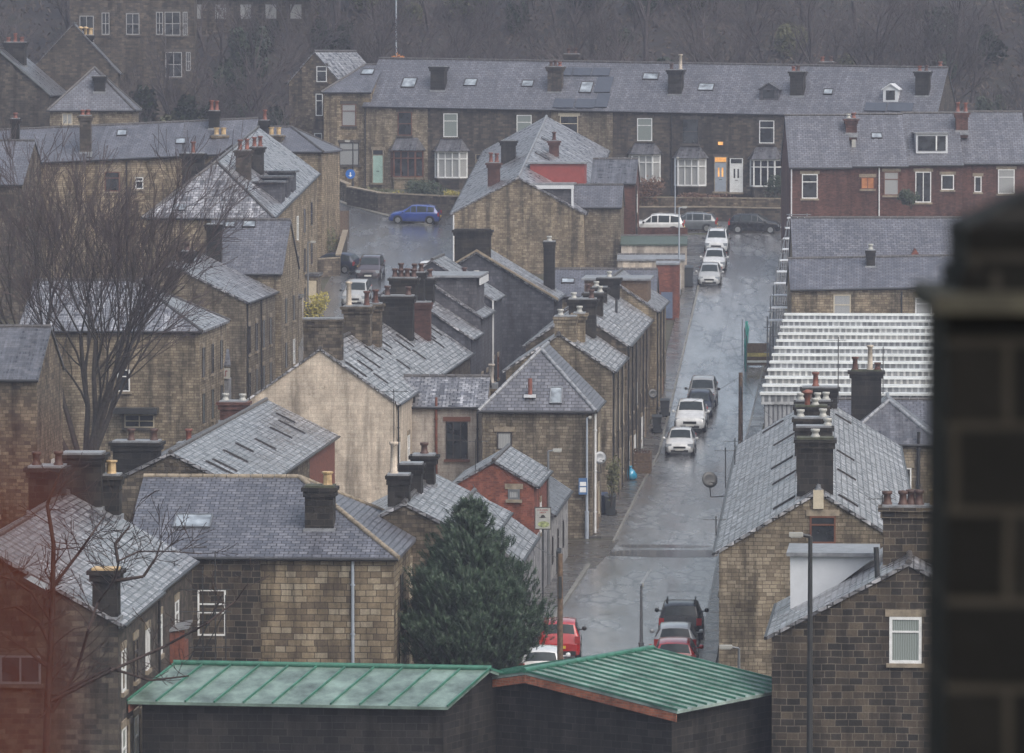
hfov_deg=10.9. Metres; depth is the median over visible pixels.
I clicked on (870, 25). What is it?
bare tree
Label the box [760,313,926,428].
industrial shed
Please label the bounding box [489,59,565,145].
terraced house
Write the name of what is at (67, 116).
window
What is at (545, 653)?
parked car
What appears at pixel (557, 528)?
window
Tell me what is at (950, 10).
bare tree
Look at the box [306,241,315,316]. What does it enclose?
street lamp
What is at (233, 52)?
bare tree
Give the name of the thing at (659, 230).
brick wall
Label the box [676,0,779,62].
bare tree
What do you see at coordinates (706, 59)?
bare tree
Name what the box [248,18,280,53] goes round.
evergreen bush
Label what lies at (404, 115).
window
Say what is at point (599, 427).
window
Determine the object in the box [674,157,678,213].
street lamp
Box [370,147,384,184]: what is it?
door
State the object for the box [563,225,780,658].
street
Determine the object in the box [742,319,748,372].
debris netting
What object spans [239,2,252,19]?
window
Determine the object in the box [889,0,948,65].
bare tree
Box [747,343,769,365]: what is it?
barrier
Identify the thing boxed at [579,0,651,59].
bare tree
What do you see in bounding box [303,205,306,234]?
window
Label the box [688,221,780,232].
cross road
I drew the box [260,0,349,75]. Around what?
bare tree
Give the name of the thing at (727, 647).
street lamp
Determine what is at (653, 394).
satellite dish
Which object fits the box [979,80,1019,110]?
bare tree
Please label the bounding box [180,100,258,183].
stone house
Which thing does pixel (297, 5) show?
window
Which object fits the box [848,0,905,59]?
bare tree
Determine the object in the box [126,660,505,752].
green roofed hall
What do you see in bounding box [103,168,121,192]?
window
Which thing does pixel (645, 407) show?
door
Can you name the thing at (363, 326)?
stone house
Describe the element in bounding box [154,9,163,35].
window
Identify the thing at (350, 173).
street lamp
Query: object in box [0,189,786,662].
ground
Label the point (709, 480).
satellite dish
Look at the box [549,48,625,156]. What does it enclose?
terraced house
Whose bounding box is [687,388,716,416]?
parked car
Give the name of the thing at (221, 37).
bare tree
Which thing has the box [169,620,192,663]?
timber shed
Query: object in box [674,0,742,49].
bare tree
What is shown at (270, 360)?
window
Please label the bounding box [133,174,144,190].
window
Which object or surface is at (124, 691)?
window
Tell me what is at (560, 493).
painted house
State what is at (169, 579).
stone house
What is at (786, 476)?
stone house
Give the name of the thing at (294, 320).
window
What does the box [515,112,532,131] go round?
window
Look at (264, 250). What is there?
stone house
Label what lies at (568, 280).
stone house
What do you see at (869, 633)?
stone house
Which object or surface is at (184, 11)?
window
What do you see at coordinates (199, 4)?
window
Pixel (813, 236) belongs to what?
stone house
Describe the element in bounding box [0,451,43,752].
rusty post
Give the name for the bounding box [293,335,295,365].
window
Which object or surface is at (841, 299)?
window
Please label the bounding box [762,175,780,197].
shrub
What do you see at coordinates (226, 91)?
bare tree
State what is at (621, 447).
door
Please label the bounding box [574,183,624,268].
stone house
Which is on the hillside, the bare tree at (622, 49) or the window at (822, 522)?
the bare tree at (622, 49)
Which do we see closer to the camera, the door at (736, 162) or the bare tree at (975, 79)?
the door at (736, 162)
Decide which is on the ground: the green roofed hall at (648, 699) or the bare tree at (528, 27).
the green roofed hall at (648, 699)
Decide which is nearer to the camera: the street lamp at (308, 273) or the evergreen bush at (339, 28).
the street lamp at (308, 273)
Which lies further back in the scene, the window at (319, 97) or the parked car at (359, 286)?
the window at (319, 97)
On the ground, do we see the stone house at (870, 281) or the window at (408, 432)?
the stone house at (870, 281)
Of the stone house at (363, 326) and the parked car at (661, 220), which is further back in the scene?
the parked car at (661, 220)
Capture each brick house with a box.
[453,439,553,598]
[590,157,639,233]
[780,113,858,265]
[844,113,908,217]
[901,102,970,217]
[955,110,1023,213]
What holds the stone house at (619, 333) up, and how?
on the ground
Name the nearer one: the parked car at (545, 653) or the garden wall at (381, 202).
the parked car at (545, 653)
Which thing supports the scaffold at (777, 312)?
on the ground
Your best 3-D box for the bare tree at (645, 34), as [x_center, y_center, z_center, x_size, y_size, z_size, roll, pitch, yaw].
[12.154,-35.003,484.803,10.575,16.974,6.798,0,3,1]
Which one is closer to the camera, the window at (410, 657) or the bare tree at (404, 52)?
the window at (410, 657)
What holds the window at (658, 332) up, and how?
in the stone house at (638, 292)
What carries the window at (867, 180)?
in the brick house at (879, 156)
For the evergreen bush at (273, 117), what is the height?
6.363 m
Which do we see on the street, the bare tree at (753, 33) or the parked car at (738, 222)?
the parked car at (738, 222)
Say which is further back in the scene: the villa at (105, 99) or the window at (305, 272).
the villa at (105, 99)
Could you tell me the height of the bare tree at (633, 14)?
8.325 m
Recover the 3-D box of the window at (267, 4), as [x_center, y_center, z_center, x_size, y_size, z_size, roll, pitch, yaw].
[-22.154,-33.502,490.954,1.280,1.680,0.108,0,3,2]
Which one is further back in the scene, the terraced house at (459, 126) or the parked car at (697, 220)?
the terraced house at (459, 126)
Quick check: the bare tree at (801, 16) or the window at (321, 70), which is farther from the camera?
the bare tree at (801, 16)
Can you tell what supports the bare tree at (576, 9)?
on the hillside
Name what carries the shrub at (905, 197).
on the ground
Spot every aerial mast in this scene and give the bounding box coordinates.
[703,516,725,535]
[714,447,734,487]
[723,438,742,464]
[827,337,842,402]
[873,347,890,382]
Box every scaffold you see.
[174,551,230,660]
[764,213,810,375]
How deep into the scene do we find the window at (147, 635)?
183.44 m
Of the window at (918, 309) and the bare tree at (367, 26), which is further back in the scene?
the bare tree at (367, 26)
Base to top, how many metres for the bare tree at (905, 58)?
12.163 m
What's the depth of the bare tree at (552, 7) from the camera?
489.41 m
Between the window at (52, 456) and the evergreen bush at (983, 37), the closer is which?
the window at (52, 456)
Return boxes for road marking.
[640,570,650,583]
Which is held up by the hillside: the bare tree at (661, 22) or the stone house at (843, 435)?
the bare tree at (661, 22)
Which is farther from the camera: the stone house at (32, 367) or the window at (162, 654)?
the stone house at (32, 367)
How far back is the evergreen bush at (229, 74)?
480.26 m
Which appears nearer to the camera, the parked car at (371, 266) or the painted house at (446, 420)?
the painted house at (446, 420)
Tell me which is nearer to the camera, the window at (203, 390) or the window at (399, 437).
the window at (399, 437)
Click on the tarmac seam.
(715, 377)
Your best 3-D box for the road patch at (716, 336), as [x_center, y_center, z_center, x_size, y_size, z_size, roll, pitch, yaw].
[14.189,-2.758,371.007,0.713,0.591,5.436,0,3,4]
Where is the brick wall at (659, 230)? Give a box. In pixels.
[639,227,687,235]
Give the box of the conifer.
[397,493,556,669]
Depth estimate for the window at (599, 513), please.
277.36 m
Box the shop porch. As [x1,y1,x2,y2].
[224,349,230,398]
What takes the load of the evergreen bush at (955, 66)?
on the hillside
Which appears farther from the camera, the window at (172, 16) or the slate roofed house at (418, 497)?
the window at (172, 16)
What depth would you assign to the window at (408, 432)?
273.90 m
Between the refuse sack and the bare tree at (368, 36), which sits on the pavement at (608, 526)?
the refuse sack
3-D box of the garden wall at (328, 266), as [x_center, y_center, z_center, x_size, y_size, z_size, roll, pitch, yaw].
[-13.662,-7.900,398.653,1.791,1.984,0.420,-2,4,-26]
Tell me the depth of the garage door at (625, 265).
392.34 m
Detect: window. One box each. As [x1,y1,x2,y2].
[39,648,44,687]
[50,453,54,462]
[60,112,73,125]
[78,13,94,42]
[100,10,110,35]
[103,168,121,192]
[117,365,131,393]
[121,640,128,697]
[121,718,126,752]
[122,414,153,429]
[124,11,140,35]
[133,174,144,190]
[133,630,140,685]
[133,706,138,752]
[145,620,151,674]
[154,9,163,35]
[161,606,164,659]
[163,9,181,36]
[164,49,182,78]
[174,592,179,623]
[181,9,188,36]
[184,49,191,71]
[197,2,202,19]
[197,590,225,635]
[202,343,205,380]
[202,389,205,426]
[211,339,214,375]
[211,384,215,421]
[214,2,227,19]
[220,335,223,371]
[220,380,222,399]
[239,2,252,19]
[248,321,251,356]
[249,368,250,396]
[255,318,258,353]
[255,364,257,391]
[262,316,265,349]
[262,361,265,386]
[264,2,277,19]
[269,313,272,346]
[269,358,271,382]
[285,294,287,325]
[285,338,288,369]
[289,2,302,19]
[293,291,295,322]
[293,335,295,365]
[296,212,299,241]
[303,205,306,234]
[304,245,306,273]
[304,284,305,313]
[310,198,313,227]
[310,237,313,266]
[312,130,323,138]
[314,91,323,116]
[315,63,327,83]
[338,140,360,166]
[340,101,357,127]
[396,109,413,136]
[399,437,400,462]
[400,566,403,613]
[400,631,403,663]
[407,429,409,460]
[409,555,413,603]
[409,645,413,663]
[442,111,458,138]
[443,417,470,461]
[494,427,514,452]
[497,352,499,380]
[505,484,522,502]
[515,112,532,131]
[539,495,541,535]
[552,536,553,564]
[557,528,558,547]
[558,113,579,132]
[598,427,599,450]
[598,481,600,516]
[623,393,624,424]
[629,436,630,465]
[633,383,634,413]
[635,115,653,142]
[658,332,659,360]
[680,116,699,145]
[758,118,775,144]
[800,171,819,199]
[806,510,838,543]
[831,291,852,312]
[859,174,875,190]
[882,168,900,196]
[885,609,925,667]
[906,463,913,485]
[913,168,932,203]
[915,303,926,312]
[918,136,945,150]
[939,172,955,191]
[973,173,982,193]
[996,166,1016,195]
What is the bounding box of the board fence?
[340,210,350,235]
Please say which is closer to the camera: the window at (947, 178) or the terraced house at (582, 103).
the window at (947, 178)
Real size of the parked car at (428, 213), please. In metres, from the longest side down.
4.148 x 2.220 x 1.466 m
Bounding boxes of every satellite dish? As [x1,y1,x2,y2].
[596,451,605,472]
[646,389,657,406]
[702,472,723,496]
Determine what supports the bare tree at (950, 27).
on the hillside
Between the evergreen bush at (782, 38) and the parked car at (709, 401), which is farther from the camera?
the evergreen bush at (782, 38)
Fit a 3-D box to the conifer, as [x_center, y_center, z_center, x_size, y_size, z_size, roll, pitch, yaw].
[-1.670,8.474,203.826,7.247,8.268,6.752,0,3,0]
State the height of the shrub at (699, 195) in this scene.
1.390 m
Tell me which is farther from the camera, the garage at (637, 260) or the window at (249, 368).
the garage at (637, 260)
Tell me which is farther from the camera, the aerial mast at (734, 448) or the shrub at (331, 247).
the shrub at (331, 247)
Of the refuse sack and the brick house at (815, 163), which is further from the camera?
the brick house at (815, 163)
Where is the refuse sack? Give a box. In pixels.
[627,466,636,479]
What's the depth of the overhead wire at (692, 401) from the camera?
315.55 m
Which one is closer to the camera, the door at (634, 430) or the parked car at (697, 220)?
the door at (634, 430)
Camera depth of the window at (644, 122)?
442.31 m
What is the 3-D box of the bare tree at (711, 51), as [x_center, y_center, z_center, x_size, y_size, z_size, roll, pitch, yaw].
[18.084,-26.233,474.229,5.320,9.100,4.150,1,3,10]
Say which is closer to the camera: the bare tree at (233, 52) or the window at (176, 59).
the window at (176, 59)
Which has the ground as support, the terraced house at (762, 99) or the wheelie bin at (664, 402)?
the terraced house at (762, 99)
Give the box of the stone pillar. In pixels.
[911,188,1023,752]
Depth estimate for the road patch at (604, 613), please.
235.18 m
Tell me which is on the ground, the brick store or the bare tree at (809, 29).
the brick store
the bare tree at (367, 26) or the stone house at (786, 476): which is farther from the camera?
the bare tree at (367, 26)
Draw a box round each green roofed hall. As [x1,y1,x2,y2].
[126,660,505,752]
[491,645,771,752]
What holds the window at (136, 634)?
in the stone house at (96, 717)
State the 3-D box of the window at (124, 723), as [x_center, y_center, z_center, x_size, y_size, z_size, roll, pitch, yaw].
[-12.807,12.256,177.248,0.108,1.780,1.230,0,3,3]
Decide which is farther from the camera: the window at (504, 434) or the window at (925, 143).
the window at (925, 143)
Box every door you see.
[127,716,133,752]
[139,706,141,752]
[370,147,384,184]
[474,152,481,163]
[596,484,597,529]
[620,447,621,488]
[623,263,651,267]
[630,435,631,465]
[634,430,635,463]
[641,412,642,447]
[645,407,645,436]
[659,376,659,406]
[661,292,672,317]
[712,154,727,192]
[728,156,743,193]
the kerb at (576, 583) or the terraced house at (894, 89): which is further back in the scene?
the terraced house at (894, 89)
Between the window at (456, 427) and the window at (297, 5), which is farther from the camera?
the window at (297, 5)
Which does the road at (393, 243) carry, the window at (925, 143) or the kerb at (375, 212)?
the kerb at (375, 212)
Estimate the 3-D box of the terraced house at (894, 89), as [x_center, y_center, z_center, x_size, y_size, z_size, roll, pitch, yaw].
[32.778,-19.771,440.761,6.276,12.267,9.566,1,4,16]
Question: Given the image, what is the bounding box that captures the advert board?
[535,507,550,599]
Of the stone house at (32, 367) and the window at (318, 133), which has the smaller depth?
the stone house at (32, 367)
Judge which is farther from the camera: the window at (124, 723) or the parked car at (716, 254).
the parked car at (716, 254)
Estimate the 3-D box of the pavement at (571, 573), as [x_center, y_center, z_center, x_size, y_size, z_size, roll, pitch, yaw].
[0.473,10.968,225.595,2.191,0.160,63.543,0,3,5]
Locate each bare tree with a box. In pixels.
[0,9,44,46]
[0,117,273,450]
[36,453,269,752]
[47,0,69,28]
[56,0,69,33]
[116,58,140,91]
[120,71,137,98]
[124,78,142,102]
[124,86,172,121]
[127,18,224,115]
[150,66,223,114]
[169,57,231,116]
[197,0,209,57]
[197,0,247,68]
[204,80,251,118]
[205,0,257,77]
[205,82,274,118]
[216,41,293,119]
[218,0,293,104]
[227,26,270,81]
[241,32,311,116]
[259,92,303,125]
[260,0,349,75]
[318,0,355,44]
[333,29,391,62]
[334,14,373,52]
[336,0,430,56]
[337,0,340,23]
[338,30,394,62]
[340,2,409,62]
[358,0,460,62]
[368,0,406,56]
[402,0,462,56]
[417,0,425,25]
[421,0,431,37]
[493,0,569,58]
[521,19,584,59]
[548,0,558,43]
[550,0,616,52]
[554,5,614,60]
[572,0,582,28]
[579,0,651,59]
[581,28,656,60]
[586,0,654,60]
[624,0,650,39]
[632,0,661,60]
[646,9,718,61]
[652,0,741,61]
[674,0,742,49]
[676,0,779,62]
[688,29,742,62]
[691,30,724,61]
[700,48,751,62]
[704,0,786,62]
[722,0,802,61]
[747,48,764,62]
[748,0,777,37]
[774,0,850,63]
[774,0,862,64]
[779,0,825,30]
[795,0,803,28]
[795,6,845,63]
[815,0,923,64]
[833,4,945,65]
[836,0,915,64]
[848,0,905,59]
[850,21,933,65]
[851,0,857,31]
[873,0,940,54]
[884,0,965,64]
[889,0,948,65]
[896,48,935,65]
[904,5,1014,87]
[910,7,997,101]
[925,0,990,87]
[938,0,960,32]
[948,0,1007,102]
[952,0,966,51]
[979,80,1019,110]
[992,0,1004,32]
[992,66,1023,114]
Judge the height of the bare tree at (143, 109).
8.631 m
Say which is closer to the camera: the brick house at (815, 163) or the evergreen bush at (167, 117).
the brick house at (815, 163)
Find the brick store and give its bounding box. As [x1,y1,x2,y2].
[656,259,680,319]
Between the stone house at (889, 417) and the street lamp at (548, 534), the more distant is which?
the stone house at (889, 417)
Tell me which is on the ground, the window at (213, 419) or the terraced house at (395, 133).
the terraced house at (395, 133)
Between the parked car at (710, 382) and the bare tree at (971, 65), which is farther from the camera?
the bare tree at (971, 65)
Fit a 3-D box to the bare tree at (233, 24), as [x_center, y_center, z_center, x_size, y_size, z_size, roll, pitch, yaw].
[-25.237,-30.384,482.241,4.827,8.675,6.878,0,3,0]
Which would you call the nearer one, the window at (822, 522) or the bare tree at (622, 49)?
the window at (822, 522)
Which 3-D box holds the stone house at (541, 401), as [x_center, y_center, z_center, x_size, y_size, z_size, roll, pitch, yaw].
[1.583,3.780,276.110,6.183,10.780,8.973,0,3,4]
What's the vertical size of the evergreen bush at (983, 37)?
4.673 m
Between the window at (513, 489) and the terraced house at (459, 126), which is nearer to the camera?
the window at (513, 489)
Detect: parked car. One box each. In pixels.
[318,251,359,273]
[340,278,371,305]
[354,254,384,280]
[388,204,441,223]
[519,644,570,664]
[535,617,586,657]
[639,213,684,226]
[649,636,703,657]
[650,621,703,652]
[655,596,708,641]
[662,426,698,454]
[672,398,709,431]
[682,211,717,231]
[684,375,719,406]
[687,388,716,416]
[695,262,723,285]
[700,247,728,270]
[702,226,731,252]
[728,213,780,233]
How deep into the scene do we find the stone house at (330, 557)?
201.31 m
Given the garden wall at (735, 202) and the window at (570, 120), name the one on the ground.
the garden wall at (735, 202)
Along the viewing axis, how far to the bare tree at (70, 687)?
168.69 m
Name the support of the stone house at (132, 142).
on the ground
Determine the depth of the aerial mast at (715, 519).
207.22 m
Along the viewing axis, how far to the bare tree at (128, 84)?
460.33 m
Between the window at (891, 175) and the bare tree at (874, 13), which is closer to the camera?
the window at (891, 175)
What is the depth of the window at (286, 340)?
338.05 m
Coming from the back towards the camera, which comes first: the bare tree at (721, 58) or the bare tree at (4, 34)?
the bare tree at (4, 34)
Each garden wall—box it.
[317,257,339,276]
[335,230,347,274]
[340,179,350,201]
[346,186,457,215]
[639,197,780,206]
[639,206,780,221]
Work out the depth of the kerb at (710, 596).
257.63 m
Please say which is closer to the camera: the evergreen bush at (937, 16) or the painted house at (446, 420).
the painted house at (446, 420)
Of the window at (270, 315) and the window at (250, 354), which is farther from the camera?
the window at (270, 315)
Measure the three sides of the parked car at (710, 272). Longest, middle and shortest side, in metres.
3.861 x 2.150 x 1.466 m
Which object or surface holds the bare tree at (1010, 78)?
on the hillside
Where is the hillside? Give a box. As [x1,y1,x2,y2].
[0,0,1023,120]
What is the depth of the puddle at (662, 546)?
267.26 m
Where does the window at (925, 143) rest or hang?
in the brick house at (935, 158)
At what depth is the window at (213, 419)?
306.08 m
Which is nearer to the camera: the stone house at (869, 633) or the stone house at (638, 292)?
the stone house at (869, 633)
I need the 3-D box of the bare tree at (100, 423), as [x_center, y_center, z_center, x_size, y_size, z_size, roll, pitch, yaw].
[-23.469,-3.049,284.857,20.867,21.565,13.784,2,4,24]
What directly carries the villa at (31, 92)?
on the ground
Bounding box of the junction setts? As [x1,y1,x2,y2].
[563,540,618,567]
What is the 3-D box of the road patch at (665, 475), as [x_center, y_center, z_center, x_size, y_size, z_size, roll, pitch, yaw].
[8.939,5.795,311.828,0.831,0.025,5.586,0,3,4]
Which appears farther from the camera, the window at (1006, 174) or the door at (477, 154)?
the door at (477, 154)
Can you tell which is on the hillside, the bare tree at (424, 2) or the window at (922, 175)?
the bare tree at (424, 2)
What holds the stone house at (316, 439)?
on the ground
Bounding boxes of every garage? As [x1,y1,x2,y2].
[617,253,684,288]
[620,234,687,264]
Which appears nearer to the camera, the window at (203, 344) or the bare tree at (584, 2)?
the window at (203, 344)
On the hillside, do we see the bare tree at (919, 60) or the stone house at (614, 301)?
the bare tree at (919, 60)
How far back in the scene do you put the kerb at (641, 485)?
332.01 m
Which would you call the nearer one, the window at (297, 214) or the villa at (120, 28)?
the window at (297, 214)
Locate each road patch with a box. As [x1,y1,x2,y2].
[599,612,610,614]
[657,472,673,479]
[666,584,695,591]
[711,330,722,342]
[712,415,728,437]
[734,376,755,392]
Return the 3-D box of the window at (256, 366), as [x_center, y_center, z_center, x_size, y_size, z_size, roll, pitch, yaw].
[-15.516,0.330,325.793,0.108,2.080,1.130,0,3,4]
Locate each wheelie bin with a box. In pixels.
[556,548,560,571]
[601,492,607,512]
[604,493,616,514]
[651,414,661,431]
[659,398,669,415]
[684,265,693,285]
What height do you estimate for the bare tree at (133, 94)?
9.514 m
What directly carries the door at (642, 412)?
in the stone house at (614, 301)
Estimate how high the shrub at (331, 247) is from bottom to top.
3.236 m
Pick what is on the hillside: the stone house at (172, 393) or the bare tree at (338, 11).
the bare tree at (338, 11)
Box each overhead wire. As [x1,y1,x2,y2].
[472,484,556,557]
[646,377,738,409]
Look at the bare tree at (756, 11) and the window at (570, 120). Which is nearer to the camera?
the window at (570, 120)
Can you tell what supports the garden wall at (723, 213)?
on the ground
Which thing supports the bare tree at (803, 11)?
on the hillside
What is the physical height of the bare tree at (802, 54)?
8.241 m
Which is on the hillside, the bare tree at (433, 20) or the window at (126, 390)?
the bare tree at (433, 20)
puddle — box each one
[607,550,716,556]
[620,545,707,547]
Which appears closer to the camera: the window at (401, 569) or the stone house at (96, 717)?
the stone house at (96, 717)
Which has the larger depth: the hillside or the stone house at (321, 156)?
the hillside
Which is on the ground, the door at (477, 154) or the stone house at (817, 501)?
the stone house at (817, 501)
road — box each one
[299,199,452,361]
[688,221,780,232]
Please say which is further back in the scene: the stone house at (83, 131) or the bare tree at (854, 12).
the bare tree at (854, 12)
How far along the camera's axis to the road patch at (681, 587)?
246.67 m
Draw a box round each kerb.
[340,200,431,225]
[553,563,590,616]
[612,284,698,542]
[698,255,780,658]
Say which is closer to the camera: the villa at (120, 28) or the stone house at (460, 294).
the stone house at (460, 294)
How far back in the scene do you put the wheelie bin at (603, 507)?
284.94 m
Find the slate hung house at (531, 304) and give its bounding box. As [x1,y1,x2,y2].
[452,229,565,383]
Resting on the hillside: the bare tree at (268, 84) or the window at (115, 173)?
the bare tree at (268, 84)
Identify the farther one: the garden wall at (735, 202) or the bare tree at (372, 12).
the bare tree at (372, 12)
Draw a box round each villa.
[0,33,65,128]
[35,22,122,90]
[46,66,141,126]
[70,0,196,121]
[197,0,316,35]
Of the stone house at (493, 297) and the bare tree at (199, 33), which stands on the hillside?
the bare tree at (199, 33)
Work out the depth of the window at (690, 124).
441.23 m
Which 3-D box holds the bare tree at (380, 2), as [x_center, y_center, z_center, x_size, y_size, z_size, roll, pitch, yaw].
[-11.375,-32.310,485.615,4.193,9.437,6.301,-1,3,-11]
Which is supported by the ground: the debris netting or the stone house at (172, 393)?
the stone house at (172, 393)
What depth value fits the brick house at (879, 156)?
396.22 m
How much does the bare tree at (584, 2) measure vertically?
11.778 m
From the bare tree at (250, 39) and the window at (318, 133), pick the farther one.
the bare tree at (250, 39)
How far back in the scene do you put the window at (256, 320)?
325.50 m
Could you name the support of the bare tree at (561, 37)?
on the hillside
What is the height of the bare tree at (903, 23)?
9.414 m
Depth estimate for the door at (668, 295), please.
378.32 m
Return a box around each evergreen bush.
[127,85,159,122]
[159,109,203,121]
[172,94,238,120]
[213,56,246,92]
[235,103,253,117]
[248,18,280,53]
[266,106,288,125]
[309,18,356,49]
[399,2,422,25]
[505,1,528,33]
[626,0,656,14]
[657,56,674,61]
[773,22,807,57]
[834,53,854,64]
[928,6,954,46]
[935,53,957,78]
[966,25,1008,65]
[974,95,1005,111]
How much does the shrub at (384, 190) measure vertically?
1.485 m
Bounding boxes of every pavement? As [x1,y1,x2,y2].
[534,564,585,641]
[589,235,705,538]
[700,263,785,662]
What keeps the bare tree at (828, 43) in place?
on the hillside
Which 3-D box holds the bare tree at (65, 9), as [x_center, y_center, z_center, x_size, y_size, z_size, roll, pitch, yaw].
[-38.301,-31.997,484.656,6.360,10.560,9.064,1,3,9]
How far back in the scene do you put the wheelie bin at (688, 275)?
392.37 m
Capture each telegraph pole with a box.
[557,553,562,659]
[738,372,742,443]
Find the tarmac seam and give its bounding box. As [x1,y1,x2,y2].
[668,240,743,542]
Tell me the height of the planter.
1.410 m
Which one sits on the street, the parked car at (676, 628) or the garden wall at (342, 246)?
the parked car at (676, 628)
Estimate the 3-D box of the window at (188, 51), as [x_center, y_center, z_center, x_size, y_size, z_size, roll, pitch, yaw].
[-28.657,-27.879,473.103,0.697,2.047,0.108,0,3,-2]
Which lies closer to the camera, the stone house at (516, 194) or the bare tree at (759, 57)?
the stone house at (516, 194)
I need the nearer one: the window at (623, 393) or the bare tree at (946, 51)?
the window at (623, 393)
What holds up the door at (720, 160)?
in the terraced house at (699, 131)
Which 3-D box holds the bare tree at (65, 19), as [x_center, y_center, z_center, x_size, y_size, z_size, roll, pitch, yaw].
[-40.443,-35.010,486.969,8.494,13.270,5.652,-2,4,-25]
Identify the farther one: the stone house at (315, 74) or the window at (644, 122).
the stone house at (315, 74)
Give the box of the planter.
[633,448,651,473]
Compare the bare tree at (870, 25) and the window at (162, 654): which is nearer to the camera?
the window at (162, 654)
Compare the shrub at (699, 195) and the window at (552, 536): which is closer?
the window at (552, 536)
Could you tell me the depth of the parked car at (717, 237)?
410.22 m
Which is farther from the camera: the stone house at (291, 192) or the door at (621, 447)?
the stone house at (291, 192)
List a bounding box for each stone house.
[0,109,93,278]
[0,139,41,319]
[0,324,64,462]
[20,278,230,471]
[31,450,199,671]
[38,521,166,752]
[86,120,185,279]
[108,428,287,521]
[131,471,415,663]
[139,243,279,398]
[141,126,322,341]
[161,413,314,477]
[162,393,340,483]
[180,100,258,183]
[203,218,299,378]
[248,317,419,502]
[258,110,342,257]
[286,50,365,139]
[320,63,380,187]
[340,282,435,376]
[369,253,505,387]
[378,286,457,373]
[387,263,474,375]
[390,268,496,375]
[410,269,484,373]
[449,115,610,273]
[477,341,606,537]
[501,289,629,494]
[521,284,643,480]
[539,271,653,450]
[555,267,658,312]
[563,268,669,418]
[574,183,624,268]
[712,429,882,675]
[717,418,898,527]
[723,408,910,503]
[727,389,909,482]
[731,372,905,463]
[764,489,925,752]
[786,244,947,312]
[788,216,956,257]
[837,397,926,423]
[848,345,926,502]
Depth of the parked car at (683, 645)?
210.81 m
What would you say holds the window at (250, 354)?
in the stone house at (249, 312)
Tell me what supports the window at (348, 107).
in the stone house at (347, 96)
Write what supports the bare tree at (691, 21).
on the hillside
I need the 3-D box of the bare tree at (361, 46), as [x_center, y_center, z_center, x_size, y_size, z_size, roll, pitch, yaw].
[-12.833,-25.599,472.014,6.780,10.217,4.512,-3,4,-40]
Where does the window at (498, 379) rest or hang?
in the stone house at (493, 297)
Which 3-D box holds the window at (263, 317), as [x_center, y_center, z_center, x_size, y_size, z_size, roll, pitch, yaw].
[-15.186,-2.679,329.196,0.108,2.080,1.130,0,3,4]
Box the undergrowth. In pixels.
[0,0,1023,125]
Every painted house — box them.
[404,364,497,481]
[451,488,540,665]
[549,476,573,581]
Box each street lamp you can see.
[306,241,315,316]
[345,140,354,185]
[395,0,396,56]
[547,449,561,583]
[579,416,591,538]
[638,583,643,646]
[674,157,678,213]
[678,206,686,275]
[719,645,739,668]
[789,532,812,752]
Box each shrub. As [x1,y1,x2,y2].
[304,291,329,316]
[325,226,337,252]
[357,186,397,192]
[403,179,449,194]
[443,189,459,194]
[605,454,621,507]
[639,175,665,204]
[677,192,735,203]
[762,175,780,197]
[897,188,919,208]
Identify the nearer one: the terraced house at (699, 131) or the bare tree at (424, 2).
the terraced house at (699, 131)
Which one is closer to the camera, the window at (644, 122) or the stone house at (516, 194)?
the stone house at (516, 194)
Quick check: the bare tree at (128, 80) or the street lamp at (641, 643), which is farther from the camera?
the bare tree at (128, 80)
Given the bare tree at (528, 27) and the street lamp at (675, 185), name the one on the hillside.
the bare tree at (528, 27)
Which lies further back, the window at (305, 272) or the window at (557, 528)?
the window at (305, 272)
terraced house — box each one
[362,57,449,188]
[426,58,503,189]
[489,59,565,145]
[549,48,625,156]
[611,54,685,195]
[668,62,739,196]
[727,63,807,197]
[790,56,872,114]
[862,62,955,112]
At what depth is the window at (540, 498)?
242.42 m
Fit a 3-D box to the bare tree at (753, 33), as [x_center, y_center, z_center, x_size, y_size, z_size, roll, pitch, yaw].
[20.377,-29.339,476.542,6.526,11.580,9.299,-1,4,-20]
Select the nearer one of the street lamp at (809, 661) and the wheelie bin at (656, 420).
the street lamp at (809, 661)
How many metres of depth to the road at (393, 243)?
414.73 m
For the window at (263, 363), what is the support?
in the stone house at (249, 312)
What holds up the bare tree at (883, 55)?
on the hillside
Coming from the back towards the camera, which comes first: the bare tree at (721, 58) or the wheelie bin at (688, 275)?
the bare tree at (721, 58)
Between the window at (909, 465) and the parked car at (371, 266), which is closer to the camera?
the window at (909, 465)
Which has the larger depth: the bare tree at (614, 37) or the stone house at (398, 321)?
the bare tree at (614, 37)
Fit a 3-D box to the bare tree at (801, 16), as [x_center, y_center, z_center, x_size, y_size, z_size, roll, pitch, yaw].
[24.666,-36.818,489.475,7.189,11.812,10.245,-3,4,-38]
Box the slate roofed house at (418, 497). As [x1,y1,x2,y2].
[372,389,513,663]

